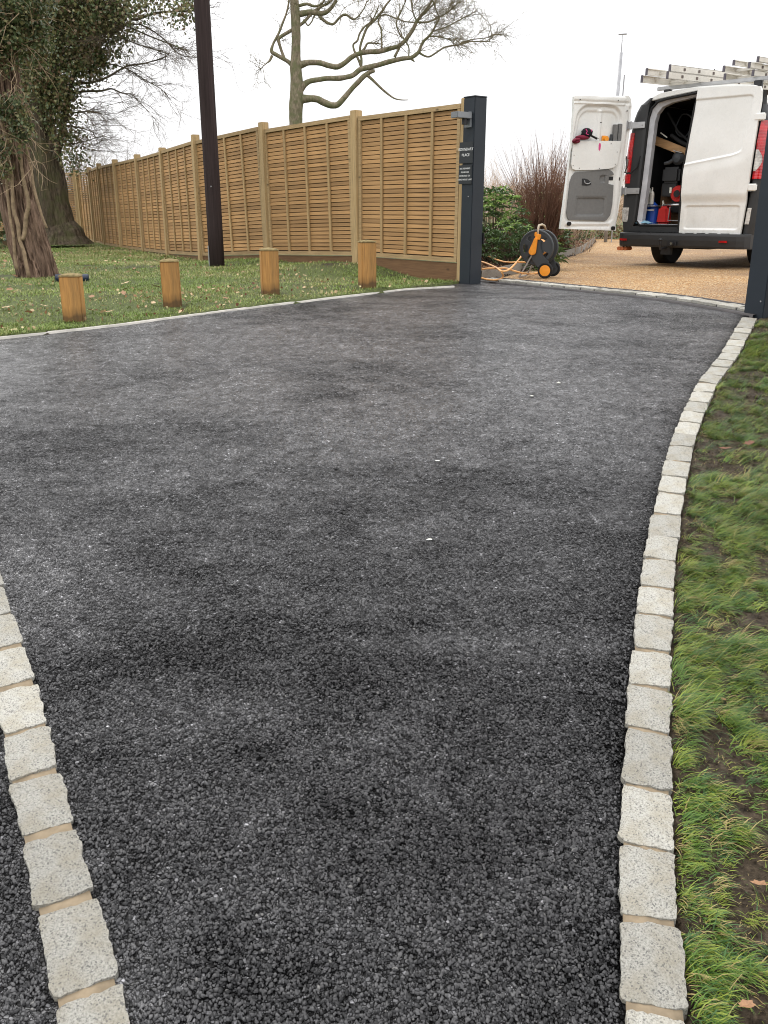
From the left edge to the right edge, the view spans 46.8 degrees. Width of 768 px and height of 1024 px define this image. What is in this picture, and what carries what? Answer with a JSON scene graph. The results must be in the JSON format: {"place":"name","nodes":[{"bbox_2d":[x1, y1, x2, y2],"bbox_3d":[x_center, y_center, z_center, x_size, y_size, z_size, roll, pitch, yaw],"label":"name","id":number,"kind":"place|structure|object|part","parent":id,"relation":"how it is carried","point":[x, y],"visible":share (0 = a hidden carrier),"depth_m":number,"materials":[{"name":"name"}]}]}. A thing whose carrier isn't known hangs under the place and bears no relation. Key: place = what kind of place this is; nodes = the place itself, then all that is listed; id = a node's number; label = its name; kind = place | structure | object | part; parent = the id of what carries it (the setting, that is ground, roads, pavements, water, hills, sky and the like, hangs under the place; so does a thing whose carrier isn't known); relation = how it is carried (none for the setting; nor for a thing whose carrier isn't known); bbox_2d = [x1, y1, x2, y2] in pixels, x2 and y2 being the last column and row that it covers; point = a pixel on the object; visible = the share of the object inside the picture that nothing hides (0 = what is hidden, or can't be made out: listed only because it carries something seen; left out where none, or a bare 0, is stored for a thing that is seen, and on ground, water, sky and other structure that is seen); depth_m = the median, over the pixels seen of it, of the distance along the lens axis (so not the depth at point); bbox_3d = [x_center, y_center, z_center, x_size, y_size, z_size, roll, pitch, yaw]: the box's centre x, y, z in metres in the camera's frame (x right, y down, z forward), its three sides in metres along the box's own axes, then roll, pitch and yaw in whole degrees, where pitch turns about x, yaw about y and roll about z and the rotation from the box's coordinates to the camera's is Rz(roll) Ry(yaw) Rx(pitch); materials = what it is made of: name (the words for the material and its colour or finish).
{"place":"outdoors","nodes":[
{"label":"outdoors","id":0,"kind":"place"},
{"bbox_2d":[0,282,748,1023],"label":"driveway","id":1,"kind":"structure","parent":0,"point":[498,352],"depth_m":2.96,"materials":[{"name":"black asphalt"}]},
{"bbox_2d":[0,407,681,1023],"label":"tarmac chippings","id":2,"kind":"object","parent":1,"relation":"on","point":[270,931],"visible":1,"depth_m":2.01,"materials":[{"name":"black asphalt"}]},
{"bbox_2d":[481,280,754,317],"bbox_3d":[1.907,-1.950,8.081,0.101,0.110,3.407,-12,22,-31],"label":"tarmac joint","id":3,"kind":"object","parent":1,"relation":"on","point":[750,315],"visible":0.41,"depth_m":7.63,"materials":[{"name":"grey asphalt"}]},
{"bbox_2d":[0,213,767,1023],"bbox_3d":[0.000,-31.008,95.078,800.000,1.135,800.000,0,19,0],"label":"ground","id":4,"kind":"structure","parent":0,"point":[752,869],"depth_m":2.96,"materials":[{"name":"green plant"}]},
{"bbox_2d":[0,212,6,246],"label":"dark shrubbery","id":5,"kind":"object","parent":4,"relation":"on","point":[3,242],"visible":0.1,"depth_m":18.11,"materials":[{"name":"green plant"}]},
{"bbox_2d":[0,170,80,237],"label":"screen fence","id":6,"kind":"object","parent":4,"relation":"on","point":[76,207],"visible":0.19,"depth_m":22.42,"materials":[{"name":"brown wood"}]},
{"bbox_2d":[0,0,82,277],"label":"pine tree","id":7,"kind":"object","parent":4,"relation":"on","point":[25,25],"visible":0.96,"depth_m":9.25,"materials":[{"name":"plant"}]},
{"bbox_2d":[18,2,69,187],"bbox_3d":[-7.289,-9.027,19.088,2.319,6.152,2.178,0,19,0],"label":"slim tree","id":8,"kind":"object","parent":4,"relation":"on","point":[30,142],"visible":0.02,"depth_m":19.29,"materials":[{"name":"brown plant"}]},
{"bbox_2d":[0,572,129,1023],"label":"sett border","id":9,"kind":"object","parent":4,"relation":"on","point":[82,970],"visible":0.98,"depth_m":1.76,"materials":[{"name":"stone"}]},
{"bbox_2d":[58,273,85,321],"bbox_3d":[-2.265,-1.501,6.480,0.150,0.476,0.150,-2,19,-8],"label":"bollard","id":10,"kind":"object","parent":4,"relation":"on","point":[72,296],"visible":0.69,"depth_m":6.40,"materials":[{"name":"brown wood"}]},
{"bbox_2d":[55,274,88,281],"bbox_3d":[-3.190,-2.395,9.085,0.325,0.084,0.083,-3,19,-8],"label":"drain pipe","id":11,"kind":"object","parent":4,"relation":"on","point":[85,276],"visible":0.39,"depth_m":9.07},
{"bbox_2d":[1,135,164,230],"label":"hedge","id":12,"kind":"object","parent":4,"relation":"on","point":[94,166],"visible":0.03,"depth_m":29.00,"materials":[{"name":"green plant"}]},
{"bbox_2d":[63,131,118,236],"bbox_3d":[-8.136,-8.663,23.170,3.383,2.962,2.446,-9,21,-25],"label":"bramble top","id":13,"kind":"object","parent":4,"relation":"on","point":[84,171],"visible":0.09,"depth_m":23.04,"materials":[{"name":"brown plant"}]},
{"bbox_2d":[19,0,257,244],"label":"ivy tree","id":14,"kind":"object","parent":4,"relation":"on","point":[93,24],"visible":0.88,"depth_m":16.52,"materials":[{"name":"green plant"}]},
{"bbox_2d":[159,258,181,306],"bbox_3d":[-1.677,-1.742,7.013,0.150,0.501,0.150,-4,19,-10],"label":"bollard","id":15,"kind":"object","parent":4,"relation":"on","point":[170,281],"visible":0.69,"depth_m":6.93,"materials":[{"name":"brown wood"}]},
{"bbox_2d":[194,0,224,266],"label":"telegraph pole","id":16,"kind":"object","parent":4,"relation":"on","point":[203,32],"visible":0.83,"depth_m":10.72,"materials":[{"name":"wood"}]},
{"bbox_2d":[0,286,454,339],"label":"concrete edging","id":17,"kind":"object","parent":4,"relation":"on","point":[120,324],"visible":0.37,"depth_m":6.69,"materials":[{"name":"grey concrete"}]},
{"bbox_2d":[0,238,457,335],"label":"lawn grass","id":18,"kind":"structure","parent":4,"relation":"on","point":[82,249],"depth_m":9.05,"materials":[{"name":"plant"}]},
{"bbox_2d":[0,246,449,330],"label":"lawn leaf flecks","id":19,"kind":"object","parent":18,"relation":"on","point":[210,300],"visible":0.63,"depth_m":7.88,"materials":[{"name":"plant"}]},
{"bbox_2d":[259,247,279,294],"bbox_3d":[-0.973,-1.982,7.563,0.153,0.521,0.153,-4,19,-13],"label":"bollard","id":20,"kind":"object","parent":4,"relation":"on","point":[269,268],"visible":0.69,"depth_m":7.48,"materials":[{"name":"brown wood"}]},
{"bbox_2d":[75,98,464,280],"bbox_3d":[-3.742,-5.242,15.380,0.942,2.091,16.290,-11,22,-29],"label":"garden fence","id":21,"kind":"object","parent":4,"relation":"on","point":[343,185],"visible":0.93,"depth_m":10.95,"materials":[{"name":"brown wood"}]},
{"bbox_2d":[72,183,622,218],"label":"distant trees","id":22,"kind":"object","parent":4,"relation":"on","point":[496,201],"visible":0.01,"depth_m":78.60,"materials":[{"name":"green plant"}]},
{"bbox_2d":[357,240,375,288],"bbox_3d":[-0.153,-2.189,8.074,0.146,0.551,0.146,-6,19,-16],"label":"bollard","id":23,"kind":"object","parent":4,"relation":"on","point":[366,263],"visible":0.69,"depth_m":8.00,"materials":[{"name":"brown wood"}]},
{"bbox_2d":[245,0,538,124],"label":"oak tree","id":24,"kind":"object","parent":4,"relation":"on","point":[298,99],"visible":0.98,"depth_m":28.61,"materials":[{"name":"brown plant"}]},
{"bbox_2d":[459,95,486,283],"bbox_3d":[0.890,-3.155,8.866,0.181,1.811,0.178,-14,23,-35],"label":"gatepost","id":25,"kind":"object","parent":4,"relation":"on","point":[472,239],"visible":0.93,"depth_m":8.83,"materials":[{"name":"metal"}]},
{"bbox_2d":[451,111,471,127],"bbox_3d":[0.747,-3.777,8.539,0.194,0.140,0.100,-14,23,-35],"label":"wall lamp","id":26,"kind":"object","parent":25,"relation":"attached to","point":[466,117],"visible":1,"depth_m":8.52,"materials":[{"name":"grey metal"}]},
{"bbox_2d":[458,165,471,183],"bbox_3d":[0.801,-3.332,8.767,0.010,0.175,0.198,-14,23,-35],"label":"name plate","id":27,"kind":"object","parent":25,"relation":"attached to","point":[465,174],"visible":1,"depth_m":8.76,"materials":[{"name":"grey metal"}]},
{"bbox_2d":[459,141,472,163],"bbox_3d":[0.804,-3.519,8.698,0.010,0.195,0.208,-14,23,-35],"label":"name plate","id":28,"kind":"object","parent":25,"relation":"attached to","point":[465,152],"visible":1,"depth_m":8.69,"materials":[{"name":"grey metal"}]},
{"bbox_2d":[481,185,533,263],"bbox_3d":[1.513,-3.862,11.984,1.054,1.024,1.088,0,19,0],"label":"evergreen shrub","id":29,"kind":"object","parent":4,"relation":"on","point":[492,206],"visible":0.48,"depth_m":11.83,"materials":[{"name":"green plant"}]},
{"bbox_2d":[482,221,533,266],"bbox_3d":[1.635,-3.395,11.304,0.884,0.588,0.895,0,19,0],"label":"evergreen shrub","id":30,"kind":"object","parent":4,"relation":"on","point":[504,255],"visible":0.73,"depth_m":11.24,"materials":[{"name":"green plant"}]},
{"bbox_2d":[483,229,578,253],"bbox_3d":[2.458,-4.494,14.774,1.050,0.452,5.089,6,20,18],"label":"brown ground cover","id":31,"kind":"object","parent":4,"relation":"on","point":[561,240],"visible":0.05,"depth_m":15.11,"materials":[{"name":"orange plant"}]},
{"bbox_2d":[494,125,569,237],"bbox_3d":[2.305,-4.718,13.116,1.474,1.889,1.236,0,19,0],"label":"red stem bush","id":32,"kind":"object","parent":4,"relation":"on","point":[550,204],"visible":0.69,"depth_m":12.95,"materials":[{"name":"brown plant"}]},
{"bbox_2d":[481,239,588,269],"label":"leaf litter","id":33,"kind":"object","parent":4,"relation":"on","point":[483,265],"visible":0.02,"depth_m":11.76,"materials":[{"name":"brown plant"}]},
{"bbox_2d":[481,237,594,277],"bbox_3d":[3.372,-4.714,16.107,0.392,0.205,14.578,6,20,16],"label":"timber edging","id":34,"kind":"object","parent":4,"relation":"on","point":[487,273],"visible":0.32,"depth_m":10.73,"materials":[{"name":"wood"}]},
{"bbox_2d":[488,256,525,262],"bbox_3d":[1.409,-3.264,11.417,0.244,0.019,2.023,-3,19,-8],"label":"garden hose","id":35,"kind":"object","parent":34,"relation":"on","point":[508,261],"visible":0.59,"depth_m":10.50,"materials":[{"name":"rubber"}]},
{"bbox_2d":[514,192,572,246],"bbox_3d":[2.549,-4.634,14.260,1.040,1.032,0.966,0,19,0],"label":"round leaf shrub","id":36,"kind":"object","parent":4,"relation":"on","point":[567,233],"visible":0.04,"depth_m":14.23,"materials":[{"name":"green plant"}]},
{"bbox_2d":[526,237,568,270],"bbox_3d":[2.032,-3.173,11.035,0.558,0.484,0.568,0,19,0],"label":"narrow leaf plant","id":37,"kind":"object","parent":4,"relation":"on","point":[557,259],"visible":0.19,"depth_m":10.99,"materials":[{"name":"green plant"}]},
{"bbox_2d":[483,142,624,238],"bbox_3d":[4.493,-8.946,23.967,6.033,2.992,3.179,0,19,0],"label":"bare hedge","id":38,"kind":"object","parent":4,"relation":"on","point":[507,209],"visible":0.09,"depth_m":23.91,"materials":[{"name":"brown plant"}]},
{"bbox_2d":[491,136,624,251],"bbox_3d":[3.108,-5.588,15.281,2.402,2.132,2.729,-17,25,-41],"label":"pale bush","id":39,"kind":"object","parent":4,"relation":"on","point":[573,234],"visible":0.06,"depth_m":15.37,"materials":[{"name":"beige plant"}]},
{"bbox_2d":[559,229,577,248],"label":"ground shrub","id":40,"kind":"object","parent":4,"relation":"on","point":[567,240],"visible":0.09,"depth_m":15.08,"materials":[{"name":"green plant"}]},
{"bbox_2d":[576,230,596,242],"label":"dusty shrub","id":41,"kind":"object","parent":4,"relation":"on","point":[578,236],"visible":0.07,"depth_m":17.66,"materials":[{"name":"green plant"}]},
{"bbox_2d":[576,224,622,238],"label":"bed plants","id":42,"kind":"object","parent":4,"relation":"on","point":[614,233],"visible":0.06,"depth_m":23.42,"materials":[{"name":"green plant"}]},
{"bbox_2d":[481,278,744,310],"bbox_3d":[2.001,-1.988,8.128,0.185,0.121,3.410,-12,22,-31],"label":"sett threshold","id":43,"kind":"object","parent":4,"relation":"on","point":[735,306],"visible":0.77,"depth_m":7.73,"materials":[{"name":"stone"}]},
{"bbox_2d":[481,269,503,280],"bbox_3d":[1.184,-2.467,9.253,0.173,0.100,0.428,12,22,32],"label":"garden hose","id":44,"kind":"object","parent":43,"relation":"on","point":[493,279],"visible":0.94,"depth_m":9.18,"materials":[{"name":"rubber"}]},
{"bbox_2d":[503,238,749,303],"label":"gravel drive","id":45,"kind":"structure","parent":4,"relation":"on","point":[720,274],"depth_m":10.73,"materials":[{"name":"beige gravel"}]},
{"bbox_2d":[482,267,537,274],"bbox_3d":[1.608,-2.688,9.884,0.398,0.129,1.626,12,22,31],"label":"garden hose","id":46,"kind":"object","parent":45,"relation":"on","point":[510,270],"visible":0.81,"depth_m":9.35,"materials":[{"name":"rubber"}]},
{"bbox_2d":[481,256,520,271],"bbox_3d":[1.384,-2.697,9.557,0.489,0.120,1.788,0,19,0],"label":"garden hose","id":47,"kind":"object","parent":46,"relation":"on","point":[511,267],"visible":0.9,"depth_m":9.35,"materials":[{"name":"rubber"}]},
{"bbox_2d":[519,223,559,277],"bbox_3d":[1.708,-2.869,9.741,0.396,0.568,0.390,8,20,22],"label":"hose reel","id":48,"kind":"object","parent":45,"relation":"on","point":[541,248],"visible":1,"depth_m":9.62,"materials":[{"name":"grey plastic"}]},
{"bbox_2d":[604,33,626,241],"bbox_3d":[5.297,-8.491,20.352,0.215,4.436,0.081,0,19,0],"label":"flue pole","id":49,"kind":"object","parent":45,"relation":"on","point":[617,94],"visible":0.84,"depth_m":19.92,"materials":[{"name":"metal"}]},
{"bbox_2d":[489,277,744,304],"bbox_3d":[2.072,-2.014,8.182,0.066,0.103,3.437,-12,22,-31],"label":"metal edging","id":50,"kind":"object","parent":45,"relation":"on","point":[630,289],"visible":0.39,"depth_m":7.92,"materials":[{"name":"grey metal"}]},
{"bbox_2d":[617,246,635,250],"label":"clay pipes","id":51,"kind":"object","parent":45,"relation":"on","point":[625,248],"visible":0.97,"depth_m":12.10,"materials":[{"name":"orange ceramic"}]},
{"bbox_2d":[559,76,767,262],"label":"parked van","id":52,"kind":"object","parent":45,"relation":"on","point":[726,126],"visible":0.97,"depth_m":11.41,"materials":[{"name":"white paint"}]},
{"bbox_2d":[572,135,589,143],"bbox_3d":[2.534,-4.806,11.453,0.255,0.107,0.082,-10,21,-27],"label":"work glove","id":53,"kind":"object","parent":52,"relation":"in","point":[576,139],"visible":1,"depth_m":11.42,"materials":[{"name":"red fabric"}]},
{"bbox_2d":[581,128,598,139],"bbox_3d":[2.666,-4.893,11.486,0.250,0.134,0.115,-6,20,-18],"label":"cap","id":54,"kind":"object","parent":53,"relation":"on","point":[588,132],"visible":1,"depth_m":11.43,"materials":[{"name":"black fabric"}]},
{"bbox_3d":[2.783,-4.573,11.680,0.938,1.670,0.096,-6,20,-18],"label":"open rear door","id":55,"kind":"part","parent":52,"relation":"part of","materials":[{"name":"white paint"}]},
{"bbox_2d":[601,136,608,140],"bbox_3d":[2.893,-4.882,11.610,0.083,0.070,0.044,-6,20,-18],"label":"tape roll","id":56,"kind":"object","parent":52,"relation":"in","point":[605,138],"visible":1,"depth_m":11.60,"materials":[{"name":"orange plastic"}]},
{"bbox_2d":[612,124,617,140],"bbox_3d":[3.025,-4.958,11.631,0.060,0.215,0.035,-6,20,-18],"label":"grey offcut","id":57,"kind":"object","parent":52,"relation":"in","point":[615,131],"visible":1,"depth_m":11.61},
{"bbox_2d":[617,124,621,140],"bbox_3d":[3.089,-4.970,11.651,0.052,0.225,0.035,-6,20,-18],"label":"grey offcut","id":58,"kind":"object","parent":52,"relation":"in","point":[619,134],"visible":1,"depth_m":11.63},
{"bbox_2d":[645,202,658,223],"bbox_3d":[3.638,-4.079,12.051,0.138,0.330,0.175,-17,25,-41],"label":"blue bottle","id":59,"kind":"object","parent":52,"relation":"on","point":[651,216],"visible":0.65,"depth_m":12.01,"materials":[{"name":"plastic"}]},
{"bbox_2d":[657,201,670,223],"bbox_3d":[3.756,-4.009,11.886,0.120,0.302,0.179,-17,25,-41],"label":"fuel can","id":60,"kind":"object","parent":52,"relation":"on","point":[663,213],"visible":0.97,"depth_m":11.85,"materials":[{"name":"red plastic"}]},
{"bbox_2d":[660,189,677,223],"bbox_3d":[4.005,-4.191,12.100,0.250,0.500,0.400,-17,25,-41],"label":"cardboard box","id":61,"kind":"object","parent":52,"relation":"in","point":[668,200],"visible":0.11,"depth_m":12.06,"materials":[{"name":"brown cardboard"}]},
{"bbox_2d":[655,136,685,154],"bbox_3d":[3.861,-4.767,11.667,0.045,0.470,1.068,-17,25,-41],"label":"wooden plank","id":62,"kind":"object","parent":52,"relation":"in","point":[665,144],"visible":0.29,"depth_m":11.72,"materials":[{"name":"brown wood"}]},
{"bbox_2d":[661,150,683,220],"bbox_3d":[3.951,-4.339,11.824,0.425,0.885,0.410,-17,25,-41],"label":"petrol machine","id":63,"kind":"object","parent":52,"relation":"in","point":[671,179],"visible":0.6,"depth_m":11.72,"materials":[{"name":"grey plastic"}]},
{"bbox_2d":[667,111,687,146],"bbox_3d":[3.880,-4.937,11.546,0.093,0.552,0.592,-13,23,-34],"label":"black pipe","id":64,"kind":"object","parent":52,"relation":"in","point":[677,139],"visible":0.66,"depth_m":11.60,"materials":[{"name":"plastic"}]},
{"bbox_2d":[675,113,691,137],"bbox_3d":[3.947,-5.082,11.679,0.059,0.298,0.239,-17,25,-41],"label":"cable coil","id":65,"kind":"object","parent":52,"relation":"hanging from","point":[689,115],"visible":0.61,"depth_m":11.69,"materials":[{"name":"grey plastic"}]},
{"bbox_2d":[640,71,767,89],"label":"ladder","id":66,"kind":"object","parent":52,"relation":"on","point":[673,78],"visible":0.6,"depth_m":11.27,"materials":[{"name":"metal"}]},
{"bbox_2d":[645,64,747,77],"bbox_3d":[4.831,-5.804,11.941,3.411,0.082,0.398,-12,22,-31],"label":"ladder","id":67,"kind":"object","parent":66,"relation":"on","point":[683,69],"visible":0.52,"depth_m":11.24,"materials":[{"name":"metal"}]},
{"bbox_3d":[4.125,-4.319,10.939,0.083,1.703,0.885,-17,25,-41],"label":"rear door","id":68,"kind":"part","parent":52,"relation":"part of","materials":[{"name":"white paint"}]},
{"bbox_2d":[723,69,767,85],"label":"ladder","id":69,"kind":"object","parent":52,"relation":"on","point":[756,73],"visible":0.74,"depth_m":11.04,"materials":[{"name":"metal"}]},
{"bbox_2d":[722,62,767,75],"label":"ladder","id":70,"kind":"object","parent":69,"relation":"on","point":[749,69],"visible":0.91,"depth_m":10.91,"materials":[{"name":"metal"}]},
{"bbox_2d":[732,56,767,67],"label":"ladder","id":71,"kind":"object","parent":70,"relation":"on","point":[759,60],"visible":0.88,"depth_m":10.87,"materials":[{"name":"metal"}]},
{"bbox_3d":[3.598,-4.027,12.045,0.208,0.246,0.240,-17,25,-41],"label":"wire shelf","id":72,"kind":"object","parent":52,"relation":"in","visible":0},
{"bbox_2d":[649,187,654,203],"bbox_3d":[3.602,-4.250,11.941,0.049,0.215,0.070,-17,25,-41],"label":"spray bottle","id":73,"kind":"object","parent":72,"relation":"on","point":[651,197],"visible":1,"depth_m":11.93,"materials":[{"name":"plastic"}]},
{"bbox_2d":[617,317,756,1023],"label":"sett edging","id":74,"kind":"object","parent":4,"relation":"on","point":[652,989],"visible":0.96,"depth_m":2.00,"materials":[{"name":"stone"}]},
{"bbox_2d":[667,319,767,1023],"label":"verge grass","id":75,"kind":"structure","parent":4,"relation":"on","point":[691,696],"depth_m":2.30,"materials":[{"name":"plant"}]},
{"bbox_2d":[670,325,767,1023],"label":"soil crumbs","id":76,"kind":"object","parent":4,"relation":"on","point":[762,997],"visible":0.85,"depth_m":2.24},
{"bbox_2d":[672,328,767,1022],"bbox_3d":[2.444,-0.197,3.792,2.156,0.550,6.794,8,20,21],"label":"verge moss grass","id":77,"kind":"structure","parent":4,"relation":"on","point":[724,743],"depth_m":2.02,"materials":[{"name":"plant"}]},
{"bbox_2d":[738,999,755,1007],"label":"fallen leaf","id":78,"kind":"object","parent":4,"relation":"on","point":[747,1003],"visible":1,"depth_m":1.46,"materials":[{"name":"plant"}]},
{"bbox_2d":[744,440,754,444],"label":"fallen leaf","id":79,"kind":"object","parent":4,"relation":"on","point":[749,442],"visible":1,"depth_m":3.99,"materials":[{"name":"brown plant"}]},
{"bbox_2d":[744,129,767,319],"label":"gatepost","id":80,"kind":"object","parent":4,"relation":"on","point":[756,302],"visible":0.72,"depth_m":6.61,"materials":[{"name":"metal"}]},
{"bbox_2d":[750,879,767,884],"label":"fallen leaf","id":81,"kind":"object","parent":4,"relation":"on","point":[757,882],"visible":1,"depth_m":1.71,"materials":[{"name":"plant"}]},
{"bbox_2d":[55,0,767,212],"label":"sky","id":82,"kind":"structure","parent":0,"point":[576,50],"materials":[{"name":"white"}]}
]}

